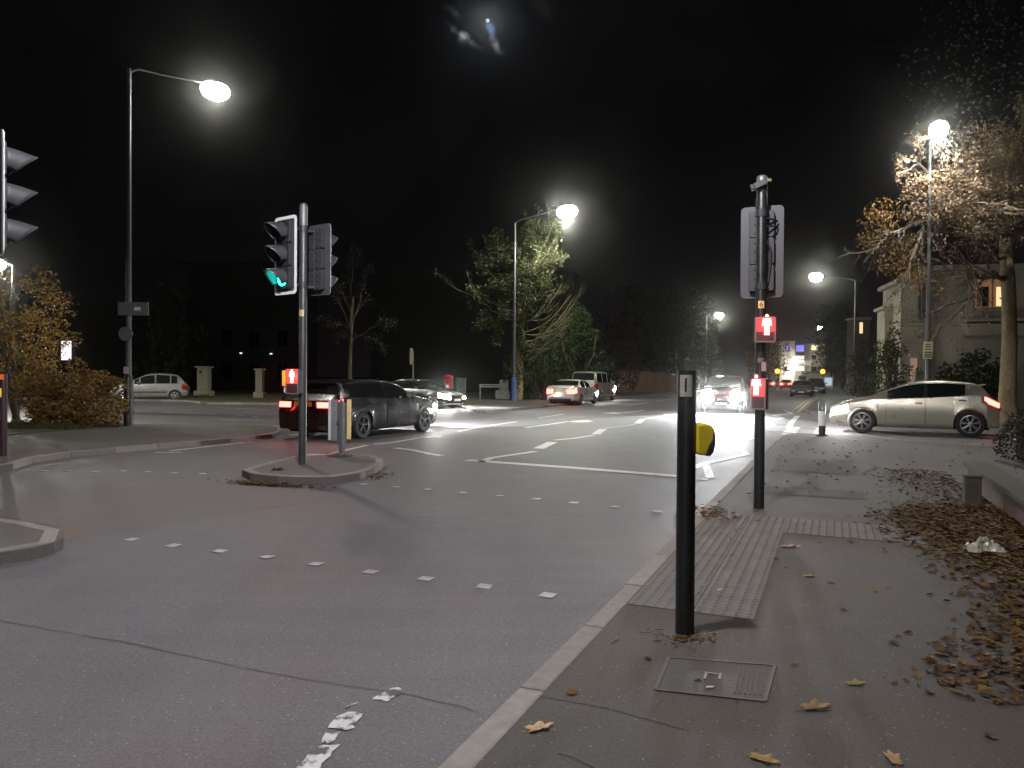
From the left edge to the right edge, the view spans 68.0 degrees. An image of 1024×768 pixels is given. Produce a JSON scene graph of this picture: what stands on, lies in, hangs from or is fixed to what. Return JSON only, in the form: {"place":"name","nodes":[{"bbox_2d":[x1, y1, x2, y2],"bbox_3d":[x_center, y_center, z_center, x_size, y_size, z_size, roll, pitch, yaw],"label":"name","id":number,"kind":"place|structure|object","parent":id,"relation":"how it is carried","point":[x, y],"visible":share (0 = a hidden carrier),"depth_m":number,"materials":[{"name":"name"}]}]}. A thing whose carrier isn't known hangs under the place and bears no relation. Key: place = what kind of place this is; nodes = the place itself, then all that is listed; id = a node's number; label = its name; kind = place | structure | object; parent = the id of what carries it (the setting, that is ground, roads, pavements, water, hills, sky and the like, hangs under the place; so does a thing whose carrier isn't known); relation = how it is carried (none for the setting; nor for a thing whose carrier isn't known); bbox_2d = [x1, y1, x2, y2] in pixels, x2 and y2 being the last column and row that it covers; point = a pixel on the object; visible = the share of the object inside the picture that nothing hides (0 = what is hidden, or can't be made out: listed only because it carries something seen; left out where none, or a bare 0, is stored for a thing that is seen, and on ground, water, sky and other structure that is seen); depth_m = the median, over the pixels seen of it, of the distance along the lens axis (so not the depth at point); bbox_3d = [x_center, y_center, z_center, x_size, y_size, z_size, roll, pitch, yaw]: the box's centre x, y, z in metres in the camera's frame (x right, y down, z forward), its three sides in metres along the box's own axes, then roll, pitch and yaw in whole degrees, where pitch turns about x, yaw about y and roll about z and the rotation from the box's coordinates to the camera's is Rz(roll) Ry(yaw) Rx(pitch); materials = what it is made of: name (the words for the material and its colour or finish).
{"place":"outdoors","nodes":[
{"label":"outdoors","id":0,"kind":"place"},
{"bbox_2d":[0,424,283,473],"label":"pavement","id":1,"kind":"structure","parent":0,"point":[20,446],"depth_m":17.27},
{"bbox_2d":[0,374,7,455],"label":"push button post","id":2,"kind":"object","parent":1,"relation":"on","point":[3,408],"visible":1,"depth_m":13.07,"materials":[{"name":"black plastic"}]},
{"bbox_2d":[7,423,116,435],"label":"grass verge","id":3,"kind":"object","parent":1,"relation":"on","point":[14,431],"depth_m":18.71,"materials":[{"name":"green plant"}]},
{"bbox_2d":[0,259,82,418],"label":"tree","id":4,"kind":"object","parent":3,"relation":"on","point":[8,370],"visible":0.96,"depth_m":25.39,"materials":[{"name":"brown plant"}]},
{"bbox_2d":[8,360,79,421],"bbox_3d":[-13.039,0.285,21.242,2.194,1.932,1.456,0,1,0],"label":"shrub","id":5,"kind":"object","parent":3,"relation":"on","point":[13,393],"visible":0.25,"depth_m":20.94,"materials":[{"name":"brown plant"}]},
{"bbox_2d":[18,356,134,426],"bbox_3d":[-11.819,0.251,20.631,2.975,2.045,2.082,0,1,0],"label":"shrub","id":6,"kind":"object","parent":3,"relation":"on","point":[43,408],"visible":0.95,"depth_m":20.32,"materials":[{"name":"orange plant"}]},
{"bbox_2d":[7,396,280,428],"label":"grass","id":7,"kind":"structure","parent":3,"relation":"on","point":[37,425],"depth_m":20.23,"materials":[{"name":"green plant"}]},
{"bbox_2d":[0,423,282,468],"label":"kerb","id":8,"kind":"structure","parent":1,"relation":"on","point":[21,462],"depth_m":14.69,"materials":[{"name":"concrete"}]},
{"bbox_2d":[123,68,229,425],"bbox_3d":[-9.523,-3.877,21.716,2.820,10.076,0.524,0,1,-41],"label":"street lamp","id":9,"kind":"object","parent":1,"relation":"on","point":[216,90],"visible":0.98,"depth_m":20.94,"materials":[{"name":"metal"}]},
{"bbox_2d":[118,327,132,340],"bbox_3d":[-10.608,-1.376,20.844,0.380,0.380,0.028,0,1,0],"label":"round sign","id":10,"kind":"object","parent":9,"relation":"attached to","point":[125,333],"visible":1,"depth_m":20.83,"materials":[{"name":"metal"}]},
{"bbox_2d":[118,302,148,315],"bbox_3d":[-10.402,-2.066,20.847,0.820,0.360,0.045,0,1,-4],"label":"direction sign","id":11,"kind":"object","parent":9,"relation":"attached to","point":[133,308],"visible":1,"depth_m":20.84,"materials":[{"name":"metal"}]},
{"bbox_2d":[194,366,214,395],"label":"gate pier","id":12,"kind":"structure","parent":0,"point":[203,380],"depth_m":49.66,"materials":[{"name":"stone"}]},
{"bbox_2d":[253,368,265,397],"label":"gate pier","id":13,"kind":"structure","parent":0,"point":[259,392],"depth_m":46.79,"materials":[{"name":"stone"}]},
{"bbox_2d":[18,379,776,412],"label":"pavement","id":14,"kind":"structure","parent":0,"point":[486,401],"depth_m":43.97,"materials":[{"name":"concrete"}]},
{"bbox_2d":[21,389,284,400],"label":"lawn verge","id":15,"kind":"structure","parent":14,"relation":"on","point":[241,394],"depth_m":54.55,"materials":[{"name":"green plant"}]},
{"bbox_2d":[21,290,188,391],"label":"villa","id":16,"kind":"object","parent":15,"relation":"on","point":[93,325],"visible":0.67,"depth_m":59.97,"materials":[{"name":"paint"}]},
{"bbox_2d":[61,341,70,359],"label":"lit window","id":17,"kind":"structure","parent":16,"relation":"in","point":[68,353],"depth_m":59.82,"materials":[{"name":"white glass"}]},
{"bbox_2d":[103,280,213,382],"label":"tree","id":18,"kind":"object","parent":15,"relation":"on","point":[188,335],"visible":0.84,"depth_m":57.70,"materials":[{"name":"green plant"}]},
{"bbox_2d":[180,261,317,389],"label":"villa","id":19,"kind":"object","parent":15,"relation":"on","point":[245,315],"visible":0.77,"depth_m":73.95,"materials":[{"name":"paint"}]},
{"bbox_2d":[220,362,232,380],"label":"window","id":20,"kind":"structure","parent":19,"relation":"in","point":[221,363],"depth_m":73.94,"materials":[{"name":"black glass"}]},
{"bbox_2d":[248,329,260,347],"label":"window","id":21,"kind":"structure","parent":19,"relation":"in","point":[249,338],"depth_m":73.92,"materials":[{"name":"black glass"}]},
{"bbox_2d":[310,242,400,378],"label":"thin tree","id":22,"kind":"object","parent":15,"relation":"on","point":[351,309],"visible":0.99,"depth_m":45.90,"materials":[{"name":"brown plant"}]},
{"bbox_2d":[23,393,672,412],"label":"kerb","id":23,"kind":"structure","parent":14,"relation":"on","point":[459,406],"depth_m":39.66,"materials":[{"name":"concrete"}]},
{"bbox_2d":[456,378,465,397],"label":"service cabinet","id":24,"kind":"object","parent":14,"relation":"on","point":[460,384],"visible":0.78,"depth_m":49.80,"materials":[{"name":"grey plastic"}]},
{"bbox_2d":[366,269,578,392],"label":"villa","id":25,"kind":"object","parent":14,"relation":"on","point":[432,314],"visible":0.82,"depth_m":69.96,"materials":[{"name":"paint"}]},
{"bbox_2d":[431,201,585,399],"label":"ivy tree","id":26,"kind":"object","parent":14,"relation":"on","point":[524,279],"visible":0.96,"depth_m":47.18,"materials":[{"name":"green plant"}]},
{"bbox_2d":[510,350,569,398],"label":"shrub","id":27,"kind":"object","parent":14,"relation":"on","point":[538,369],"visible":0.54,"depth_m":50.08,"materials":[{"name":"green plant"}]},
{"bbox_2d":[511,203,576,400],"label":"street lamp","id":28,"kind":"object","parent":14,"relation":"on","point":[567,211],"visible":1,"depth_m":45.87,"materials":[{"name":"metal"}]},
{"bbox_2d":[543,301,614,398],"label":"yew tree","id":29,"kind":"object","parent":14,"relation":"on","point":[582,338],"visible":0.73,"depth_m":51.69,"materials":[{"name":"green plant"}]},
{"bbox_2d":[592,333,642,393],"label":"shrub","id":30,"kind":"object","parent":14,"relation":"on","point":[615,377],"visible":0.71,"depth_m":65.84,"materials":[{"name":"green plant"}]},
{"bbox_2d":[593,275,702,383],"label":"tree","id":31,"kind":"object","parent":14,"relation":"on","point":[633,316],"visible":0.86,"depth_m":85.56,"materials":[{"name":"green plant"}]},
{"bbox_2d":[614,370,699,392],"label":"boundary wall","id":32,"kind":"structure","parent":14,"relation":"on","point":[655,381],"depth_m":79.53,"materials":[{"name":"brick"}]},
{"bbox_2d":[639,278,720,372],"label":"tree","id":33,"kind":"object","parent":14,"relation":"on","point":[675,357],"visible":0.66,"depth_m":105.59,"materials":[{"name":"green plant"}]},
{"bbox_2d":[685,348,727,390],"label":"shrub","id":34,"kind":"object","parent":14,"relation":"on","point":[710,372],"visible":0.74,"depth_m":89.78,"materials":[{"name":"green plant"}]},
{"bbox_2d":[769,340,824,384],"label":"flats","id":35,"kind":"structure","parent":14,"relation":"on","point":[802,352],"depth_m":200.00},
{"bbox_2d":[17,375,870,382],"bbox_3d":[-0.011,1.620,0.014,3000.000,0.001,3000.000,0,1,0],"label":"ground","id":36,"kind":"structure","parent":0,"point":[369,378],"depth_m":650.38,"materials":[{"name":"soil"}]},
{"bbox_2d":[495,380,509,398],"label":"stone pier","id":37,"kind":"structure","parent":0,"point":[503,392],"depth_m":49.01,"materials":[{"name":"grey stone"}]},
{"bbox_2d":[0,379,1015,767],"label":"road","id":38,"kind":"structure","parent":0,"point":[74,697],"depth_m":5.51,"materials":[{"name":"grey asphalt"}]},
{"bbox_2d":[0,258,14,381],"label":"street lamp","id":39,"kind":"object","parent":38,"relation":"on","point":[2,263],"visible":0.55,"depth_m":31.94,"materials":[{"name":"metal"}]},
{"bbox_2d":[0,518,63,564],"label":"traffic island","id":40,"kind":"structure","parent":38,"relation":"on","point":[12,534],"depth_m":6.43,"materials":[{"name":"concrete"}]},
{"bbox_2d":[0,129,37,254],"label":"traffic signal","id":41,"kind":"object","parent":40,"relation":"on","point":[13,195],"visible":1,"depth_m":6.31,"materials":[{"name":"metal"}]},
{"bbox_2d":[0,518,58,550],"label":"island kerb","id":42,"kind":"structure","parent":40,"relation":"on","point":[49,534],"depth_m":6.78,"materials":[{"name":"concrete"}]},
{"bbox_2d":[64,528,86,540],"bbox_3d":[-4.243,1.426,6.795,0.425,0.001,1.350,0,1,11],"label":"road marking","id":43,"kind":"object","parent":38,"relation":"on","point":[70,534],"visible":0.46,"depth_m":7.27,"materials":[{"name":"paint"}]},
{"bbox_2d":[110,373,189,398],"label":"people carrier","id":44,"kind":"object","parent":38,"relation":"on","point":[160,385],"visible":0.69,"depth_m":44.07,"materials":[{"name":"silver metal"}]},
{"bbox_2d":[135,375,176,383],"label":"side window","id":45,"kind":"structure","parent":44,"relation":"in","point":[150,378],"depth_m":44.12,"materials":[{"name":"black glass"}]},
{"bbox_2d":[0,620,472,709],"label":"road seam","id":46,"kind":"object","parent":38,"relation":"on","point":[248,668],"visible":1,"depth_m":3.95,"materials":[{"name":"black asphalt"}]},
{"bbox_2d":[242,454,382,484],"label":"traffic island","id":47,"kind":"structure","parent":38,"relation":"on","point":[320,465],"depth_m":11.51,"materials":[{"name":"concrete"}]},
{"bbox_2d":[263,203,337,464],"bbox_3d":[-3.363,-0.798,12.142,1.241,4.174,0.514,0,1,-29],"label":"traffic signal","id":48,"kind":"object","parent":47,"relation":"on","point":[282,275],"visible":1,"depth_m":12.12,"materials":[{"name":"metal"}]},
{"bbox_2d":[242,454,382,478],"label":"island kerb","id":49,"kind":"structure","parent":47,"relation":"on","point":[378,464],"depth_m":11.56,"materials":[{"name":"concrete"}]},
{"bbox_2d":[327,399,353,456],"bbox_3d":[-3.049,0.776,13.500,0.480,1.007,0.473,0,1,4],"label":"keep left guard","id":50,"kind":"object","parent":47,"relation":"on","point":[339,422],"visible":1,"depth_m":13.48,"materials":[{"name":"metal"}]},
{"bbox_2d":[296,744,339,767],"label":"worn line","id":51,"kind":"object","parent":38,"relation":"on","point":[316,757],"visible":1,"depth_m":3.02,"materials":[{"name":"paint"}]},
{"bbox_2d":[156,422,511,452],"bbox_3d":[-3.532,1.309,20.483,2.459,0.001,13.209,1,1,38],"label":"lane line","id":52,"kind":"object","parent":38,"relation":"on","point":[279,436],"visible":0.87,"depth_m":16.62,"materials":[{"name":"paint"}]},
{"bbox_2d":[328,712,361,729],"bbox_3d":[-0.732,1.480,3.340,0.124,0.001,0.179,0,1,0],"label":"worn line","id":53,"kind":"object","parent":38,"relation":"on","point":[345,721],"visible":1,"depth_m":3.34,"materials":[{"name":"paint"}]},
{"bbox_2d":[279,379,436,438],"bbox_3d":[-3.851,0.587,20.004,2.150,1.458,4.878,1,1,26],"label":"estate car","id":54,"kind":"object","parent":38,"relation":"on","point":[378,404],"visible":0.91,"depth_m":18.56,"materials":[{"name":"black paint"}]},
{"bbox_2d":[373,687,401,700],"bbox_3d":[-0.584,1.479,3.622,0.084,0.001,0.171,1,1,28],"label":"worn line","id":55,"kind":"object","parent":38,"relation":"on","point":[388,694],"visible":1,"depth_m":3.62,"materials":[{"name":"paint"}]},
{"bbox_2d":[391,378,464,407],"bbox_3d":[-4.558,0.441,37.401,4.708,1.433,2.090,1,1,33],"label":"saloon car","id":56,"kind":"object","parent":38,"relation":"on","point":[437,393],"visible":0.58,"depth_m":36.38,"materials":[{"name":"grey paint"}]},
{"bbox_2d":[546,379,597,404],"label":"saloon car","id":57,"kind":"object","parent":38,"relation":"on","point":[578,392],"visible":1,"depth_m":41.90,"materials":[{"name":"silver metal"}]},
{"bbox_2d":[477,413,675,461],"bbox_3d":[3.427,1.328,23.818,0.699,0.001,22.120,1,1,21],"label":"zigzag line","id":58,"kind":"object","parent":38,"relation":"on","point":[488,458],"visible":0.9,"depth_m":15.42,"materials":[{"name":"paint"}]},
{"bbox_2d":[464,459,696,476],"bbox_3d":[1.002,1.409,12.778,4.246,0.001,0.310,1,1,31],"label":"stop line","id":59,"kind":"object","parent":38,"relation":"on","point":[671,475],"visible":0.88,"depth_m":12.69,"materials":[{"name":"paint"}]},
{"bbox_2d":[572,371,615,400],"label":"people carrier","id":60,"kind":"object","parent":38,"relation":"on","point":[602,383],"visible":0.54,"depth_m":49.29,"materials":[{"name":"grey paint"}]},
{"bbox_2d":[573,373,593,379],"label":"rear window","id":61,"kind":"structure","parent":60,"relation":"in","point":[580,376],"depth_m":48.87,"materials":[{"name":"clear glass"}]},
{"bbox_2d":[535,414,669,448],"bbox_3d":[3.577,1.325,24.308,0.616,0.001,17.324,1,1,21],"label":"zigzag line","id":62,"kind":"object","parent":38,"relation":"on","point":[598,431],"visible":1,"depth_m":21.05,"materials":[{"name":"paint"}]},
{"bbox_2d":[700,376,747,412],"bbox_3d":[9.987,0.446,35.597,2.160,1.657,4.679,1,1,20],"label":"off road car","id":63,"kind":"object","parent":38,"relation":"on","point":[723,392],"visible":1,"depth_m":33.81,"materials":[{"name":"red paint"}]},
{"bbox_2d":[696,410,792,467],"bbox_3d":[8.543,1.352,25.214,0.820,0.001,27.044,1,1,23],"label":"zigzag line","id":64,"kind":"object","parent":38,"relation":"on","point":[740,449],"visible":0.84,"depth_m":16.29,"materials":[{"name":"paint"}]},
{"bbox_2d":[742,328,795,379],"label":"tree","id":65,"kind":"object","parent":38,"relation":"on","point":[771,366],"visible":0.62,"depth_m":118.50,"materials":[{"name":"green plant"}]},
{"bbox_2d":[789,375,814,396],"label":"estate car","id":66,"kind":"object","parent":38,"relation":"on","point":[801,385],"visible":1,"depth_m":65.94,"materials":[{"name":"grey paint"}]},
{"bbox_2d":[809,378,826,393],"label":"off road car","id":67,"kind":"object","parent":38,"relation":"on","point":[820,385],"visible":0.61,"depth_m":75.18,"materials":[{"name":"black paint"}]},
{"bbox_2d":[829,380,1000,436],"bbox_3d":[11.447,0.647,21.761,4.293,1.522,2.132,1,1,28],"label":"hatchback","id":68,"kind":"object","parent":38,"relation":"on","point":[938,404],"visible":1,"depth_m":20.86,"materials":[{"name":"beige metal"}]},
{"bbox_2d":[0,0,1023,379],"label":"sky","id":69,"kind":"structure","parent":0,"point":[415,130],"materials":[{"name":"black"}]},
{"bbox_2d":[474,433,1023,767],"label":"pavement","id":70,"kind":"structure","parent":0,"point":[910,721],"depth_m":3.85,"materials":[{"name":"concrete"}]},
{"bbox_2d":[7,400,1023,737],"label":"fallen leaves","id":71,"kind":"object","parent":70,"relation":"on","point":[979,520],"depth_m":5.99,"materials":[{"name":"brown plant"}]},
{"bbox_2d":[960,536,1006,552],"bbox_3d":[3.857,1.304,6.224,0.312,0.119,0.191,0,1,0],"label":"plastic bag","id":72,"kind":"object","parent":71,"relation":"on","point":[980,544],"visible":1,"depth_m":6.19,"materials":[{"name":"white plastic"}]},
{"bbox_2d":[217,469,1021,762],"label":"leaf litter","id":73,"kind":"object","parent":70,"relation":"on","point":[270,483],"visible":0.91,"depth_m":5.19,"materials":[{"name":"brown plant"}]},
{"bbox_2d":[558,629,831,766],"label":"twigs","id":74,"kind":"object","parent":70,"relation":"on","point":[660,634],"visible":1,"depth_m":3.24,"materials":[{"name":"brown plant"}]},
{"bbox_2d":[675,370,715,634],"bbox_3d":[1.018,0.657,4.244,0.201,1.465,0.116,0,1,-8],"label":"push button post","id":75,"kind":"object","parent":70,"relation":"on","point":[694,438],"visible":1,"depth_m":4.19,"materials":[{"name":"black metal"}]},
{"bbox_2d":[654,656,776,702],"bbox_3d":[0.978,1.396,3.605,0.570,0.018,0.467,1,1,14],"label":"inspection cover","id":76,"kind":"object","parent":70,"relation":"on","point":[678,675],"visible":1,"depth_m":3.58,"materials":[{"name":"metal"}]},
{"bbox_2d":[438,433,998,767],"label":"kerb","id":77,"kind":"structure","parent":70,"relation":"on","point":[481,742],"depth_m":3.75,"materials":[{"name":"concrete"}]},
{"bbox_2d":[740,175,783,508],"bbox_3d":[2.787,-0.458,8.464,0.428,3.646,0.667,0,1,0],"label":"traffic signal","id":78,"kind":"object","parent":70,"relation":"on","point":[762,252],"visible":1,"depth_m":8.30,"materials":[{"name":"black paint"}]},
{"bbox_2d":[744,752,781,763],"bbox_3d":[0.933,1.390,2.828,0.141,0.018,0.067,1,1,34],"label":"fallen leaf","id":79,"kind":"object","parent":70,"relation":"on","point":[764,758],"visible":1,"depth_m":2.83,"materials":[{"name":"plant"}]},
{"bbox_2d":[628,512,930,619],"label":"tactile paving","id":80,"kind":"structure","parent":70,"relation":"on","point":[740,577],"depth_m":5.99,"materials":[{"name":"concrete"}]},
{"bbox_2d":[751,486,864,498],"bbox_3d":[3.719,1.359,9.565,1.300,0.001,0.700,1,1,23],"label":"pavement patch","id":81,"kind":"object","parent":70,"relation":"on","point":[817,492],"visible":0.8,"depth_m":9.52,"materials":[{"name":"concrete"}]},
{"bbox_2d":[771,457,854,474],"bbox_3d":[4.989,1.341,12.556,1.200,0.001,2.200,1,1,23],"label":"pavement patch","id":82,"kind":"object","parent":70,"relation":"on","point":[830,466],"visible":1,"depth_m":12.46,"materials":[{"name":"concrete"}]},
{"bbox_2d":[796,698,830,708],"bbox_3d":[1.301,1.386,3.277,0.162,0.023,0.083,0,1,-11],"label":"fallen leaf","id":83,"kind":"object","parent":70,"relation":"on","point":[814,703],"visible":1,"depth_m":3.29,"materials":[{"name":"orange plant"}]},
{"bbox_2d":[816,401,827,435],"bbox_3d":[7.845,0.863,19.205,0.320,0.885,0.312,0,1,0],"label":"bollard","id":84,"kind":"object","parent":70,"relation":"on","point":[822,420],"visible":1,"depth_m":19.13,"materials":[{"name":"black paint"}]},
{"bbox_2d":[882,750,902,767],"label":"fallen leaf","id":85,"kind":"object","parent":70,"relation":"on","point":[892,757],"visible":1,"depth_m":2.84,"materials":[{"name":"brown plant"}]},
{"bbox_2d":[891,506,980,521],"bbox_3d":[4.476,1.377,8.021,0.800,0.001,0.750,1,1,23],"label":"pavement patch","id":86,"kind":"object","parent":70,"relation":"on","point":[932,516],"visible":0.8,"depth_m":8.00,"materials":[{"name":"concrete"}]},
{"bbox_2d":[961,474,982,504],"bbox_3d":[5.272,1.210,8.699,0.190,0.340,0.160,1,1,20],"label":"post","id":87,"kind":"object","parent":70,"relation":"on","point":[972,489],"visible":0.97,"depth_m":8.64,"materials":[{"name":"stone"}]},
{"bbox_2d":[963,461,1023,527],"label":"garden wall","id":88,"kind":"structure","parent":70,"relation":"on","point":[1003,490],"depth_m":8.37,"materials":[{"name":"concrete"}]},
{"bbox_2d":[992,411,1023,462],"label":"hedge","id":89,"kind":"object","parent":70,"relation":"on","point":[1018,431],"visible":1,"depth_m":13.25,"materials":[{"name":"green plant"}]},
{"bbox_2d":[747,343,769,383],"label":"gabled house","id":90,"kind":"structure","parent":0,"point":[749,375],"depth_m":218.57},
{"bbox_2d":[845,317,871,391],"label":"building","id":91,"kind":"structure","parent":0,"point":[862,329],"depth_m":90.03,"materials":[{"name":"stone"}]},
{"bbox_2d":[803,382,1023,418],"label":"corner pavement","id":92,"kind":"structure","parent":0,"point":[836,392],"depth_m":60.63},
{"bbox_2d":[806,371,832,388],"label":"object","id":93,"kind":"structure","parent":92,"relation":"on","point":[828,379],"depth_m":118.01,"materials":[{"name":"beige brick"}]},
{"bbox_2d":[809,272,855,395],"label":"street lamp","id":94,"kind":"object","parent":92,"relation":"on","point":[815,276],"visible":0.93,"depth_m":64.87,"materials":[{"name":"metal"}]},
{"bbox_2d":[807,300,873,388],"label":"tree","id":95,"kind":"object","parent":92,"relation":"on","point":[827,348],"visible":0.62,"depth_m":111.63,"materials":[{"name":"green plant"}]},
{"bbox_2d":[829,399,861,411],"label":"leafy verge","id":96,"kind":"structure","parent":92,"relation":"on","point":[834,401],"depth_m":48.02,"materials":[{"name":"plant"}]},
{"bbox_2d":[839,341,876,397],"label":"shrub","id":97,"kind":"object","parent":96,"relation":"on","point":[861,379],"visible":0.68,"depth_m":51.94,"materials":[{"name":"green plant"}]},
{"bbox_2d":[862,321,922,395],"bbox_3d":[16.829,-0.718,33.540,2.775,4.162,1.720,0,1,0],"label":"shrub","id":98,"kind":"object","parent":96,"relation":"on","point":[891,356],"visible":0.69,"depth_m":33.45,"materials":[{"name":"green plant"}]},
{"bbox_2d":[827,0,1023,422],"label":"bare branched tree","id":99,"kind":"object","parent":92,"relation":"on","point":[1002,217],"visible":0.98,"depth_m":26.50,"materials":[{"name":"brown plant"}]},
{"bbox_2d":[925,119,948,379],"bbox_3d":[13.975,-3.595,25.050,0.545,9.782,2.141,1,1,26],"label":"street lamp","id":100,"kind":"object","parent":92,"relation":"on","point":[938,128],"visible":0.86,"depth_m":25.91,"materials":[{"name":"metal"}]},
{"bbox_2d":[923,342,932,358],"bbox_3d":[14.176,-1.149,25.869,0.320,0.580,0.017,0,1,0],"label":"yellow notice","id":101,"kind":"object","parent":100,"relation":"attached to","point":[927,350],"visible":1,"depth_m":25.86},
{"bbox_2d":[874,263,1023,409],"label":"villa","id":102,"kind":"object","parent":92,"relation":"on","point":[979,336],"visible":0.38,"depth_m":38.02,"materials":[{"name":"paint"}]},
{"bbox_2d":[914,283,925,320],"bbox_3d":[20.470,-4.098,37.866,0.720,1.930,0.260,1,1,13],"label":"window","id":103,"kind":"structure","parent":102,"relation":"in","point":[922,301],"depth_m":37.91,"materials":[{"name":"glass"}]},
{"bbox_2d":[971,272,1000,311],"bbox_3d":[23.881,-4.582,37.690,2.000,1.930,0.260,1,1,13],"label":"window","id":104,"kind":"structure","parent":102,"relation":"in","point":[996,300],"depth_m":37.78,"materials":[{"name":"glass"}]},
{"bbox_2d":[934,348,999,410],"bbox_3d":[19.803,-0.088,32.558,3.364,2.957,2.303,0,1,0],"label":"shrub","id":105,"kind":"object","parent":92,"relation":"on","point":[992,380],"visible":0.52,"depth_m":32.39,"materials":[{"name":"green plant"}]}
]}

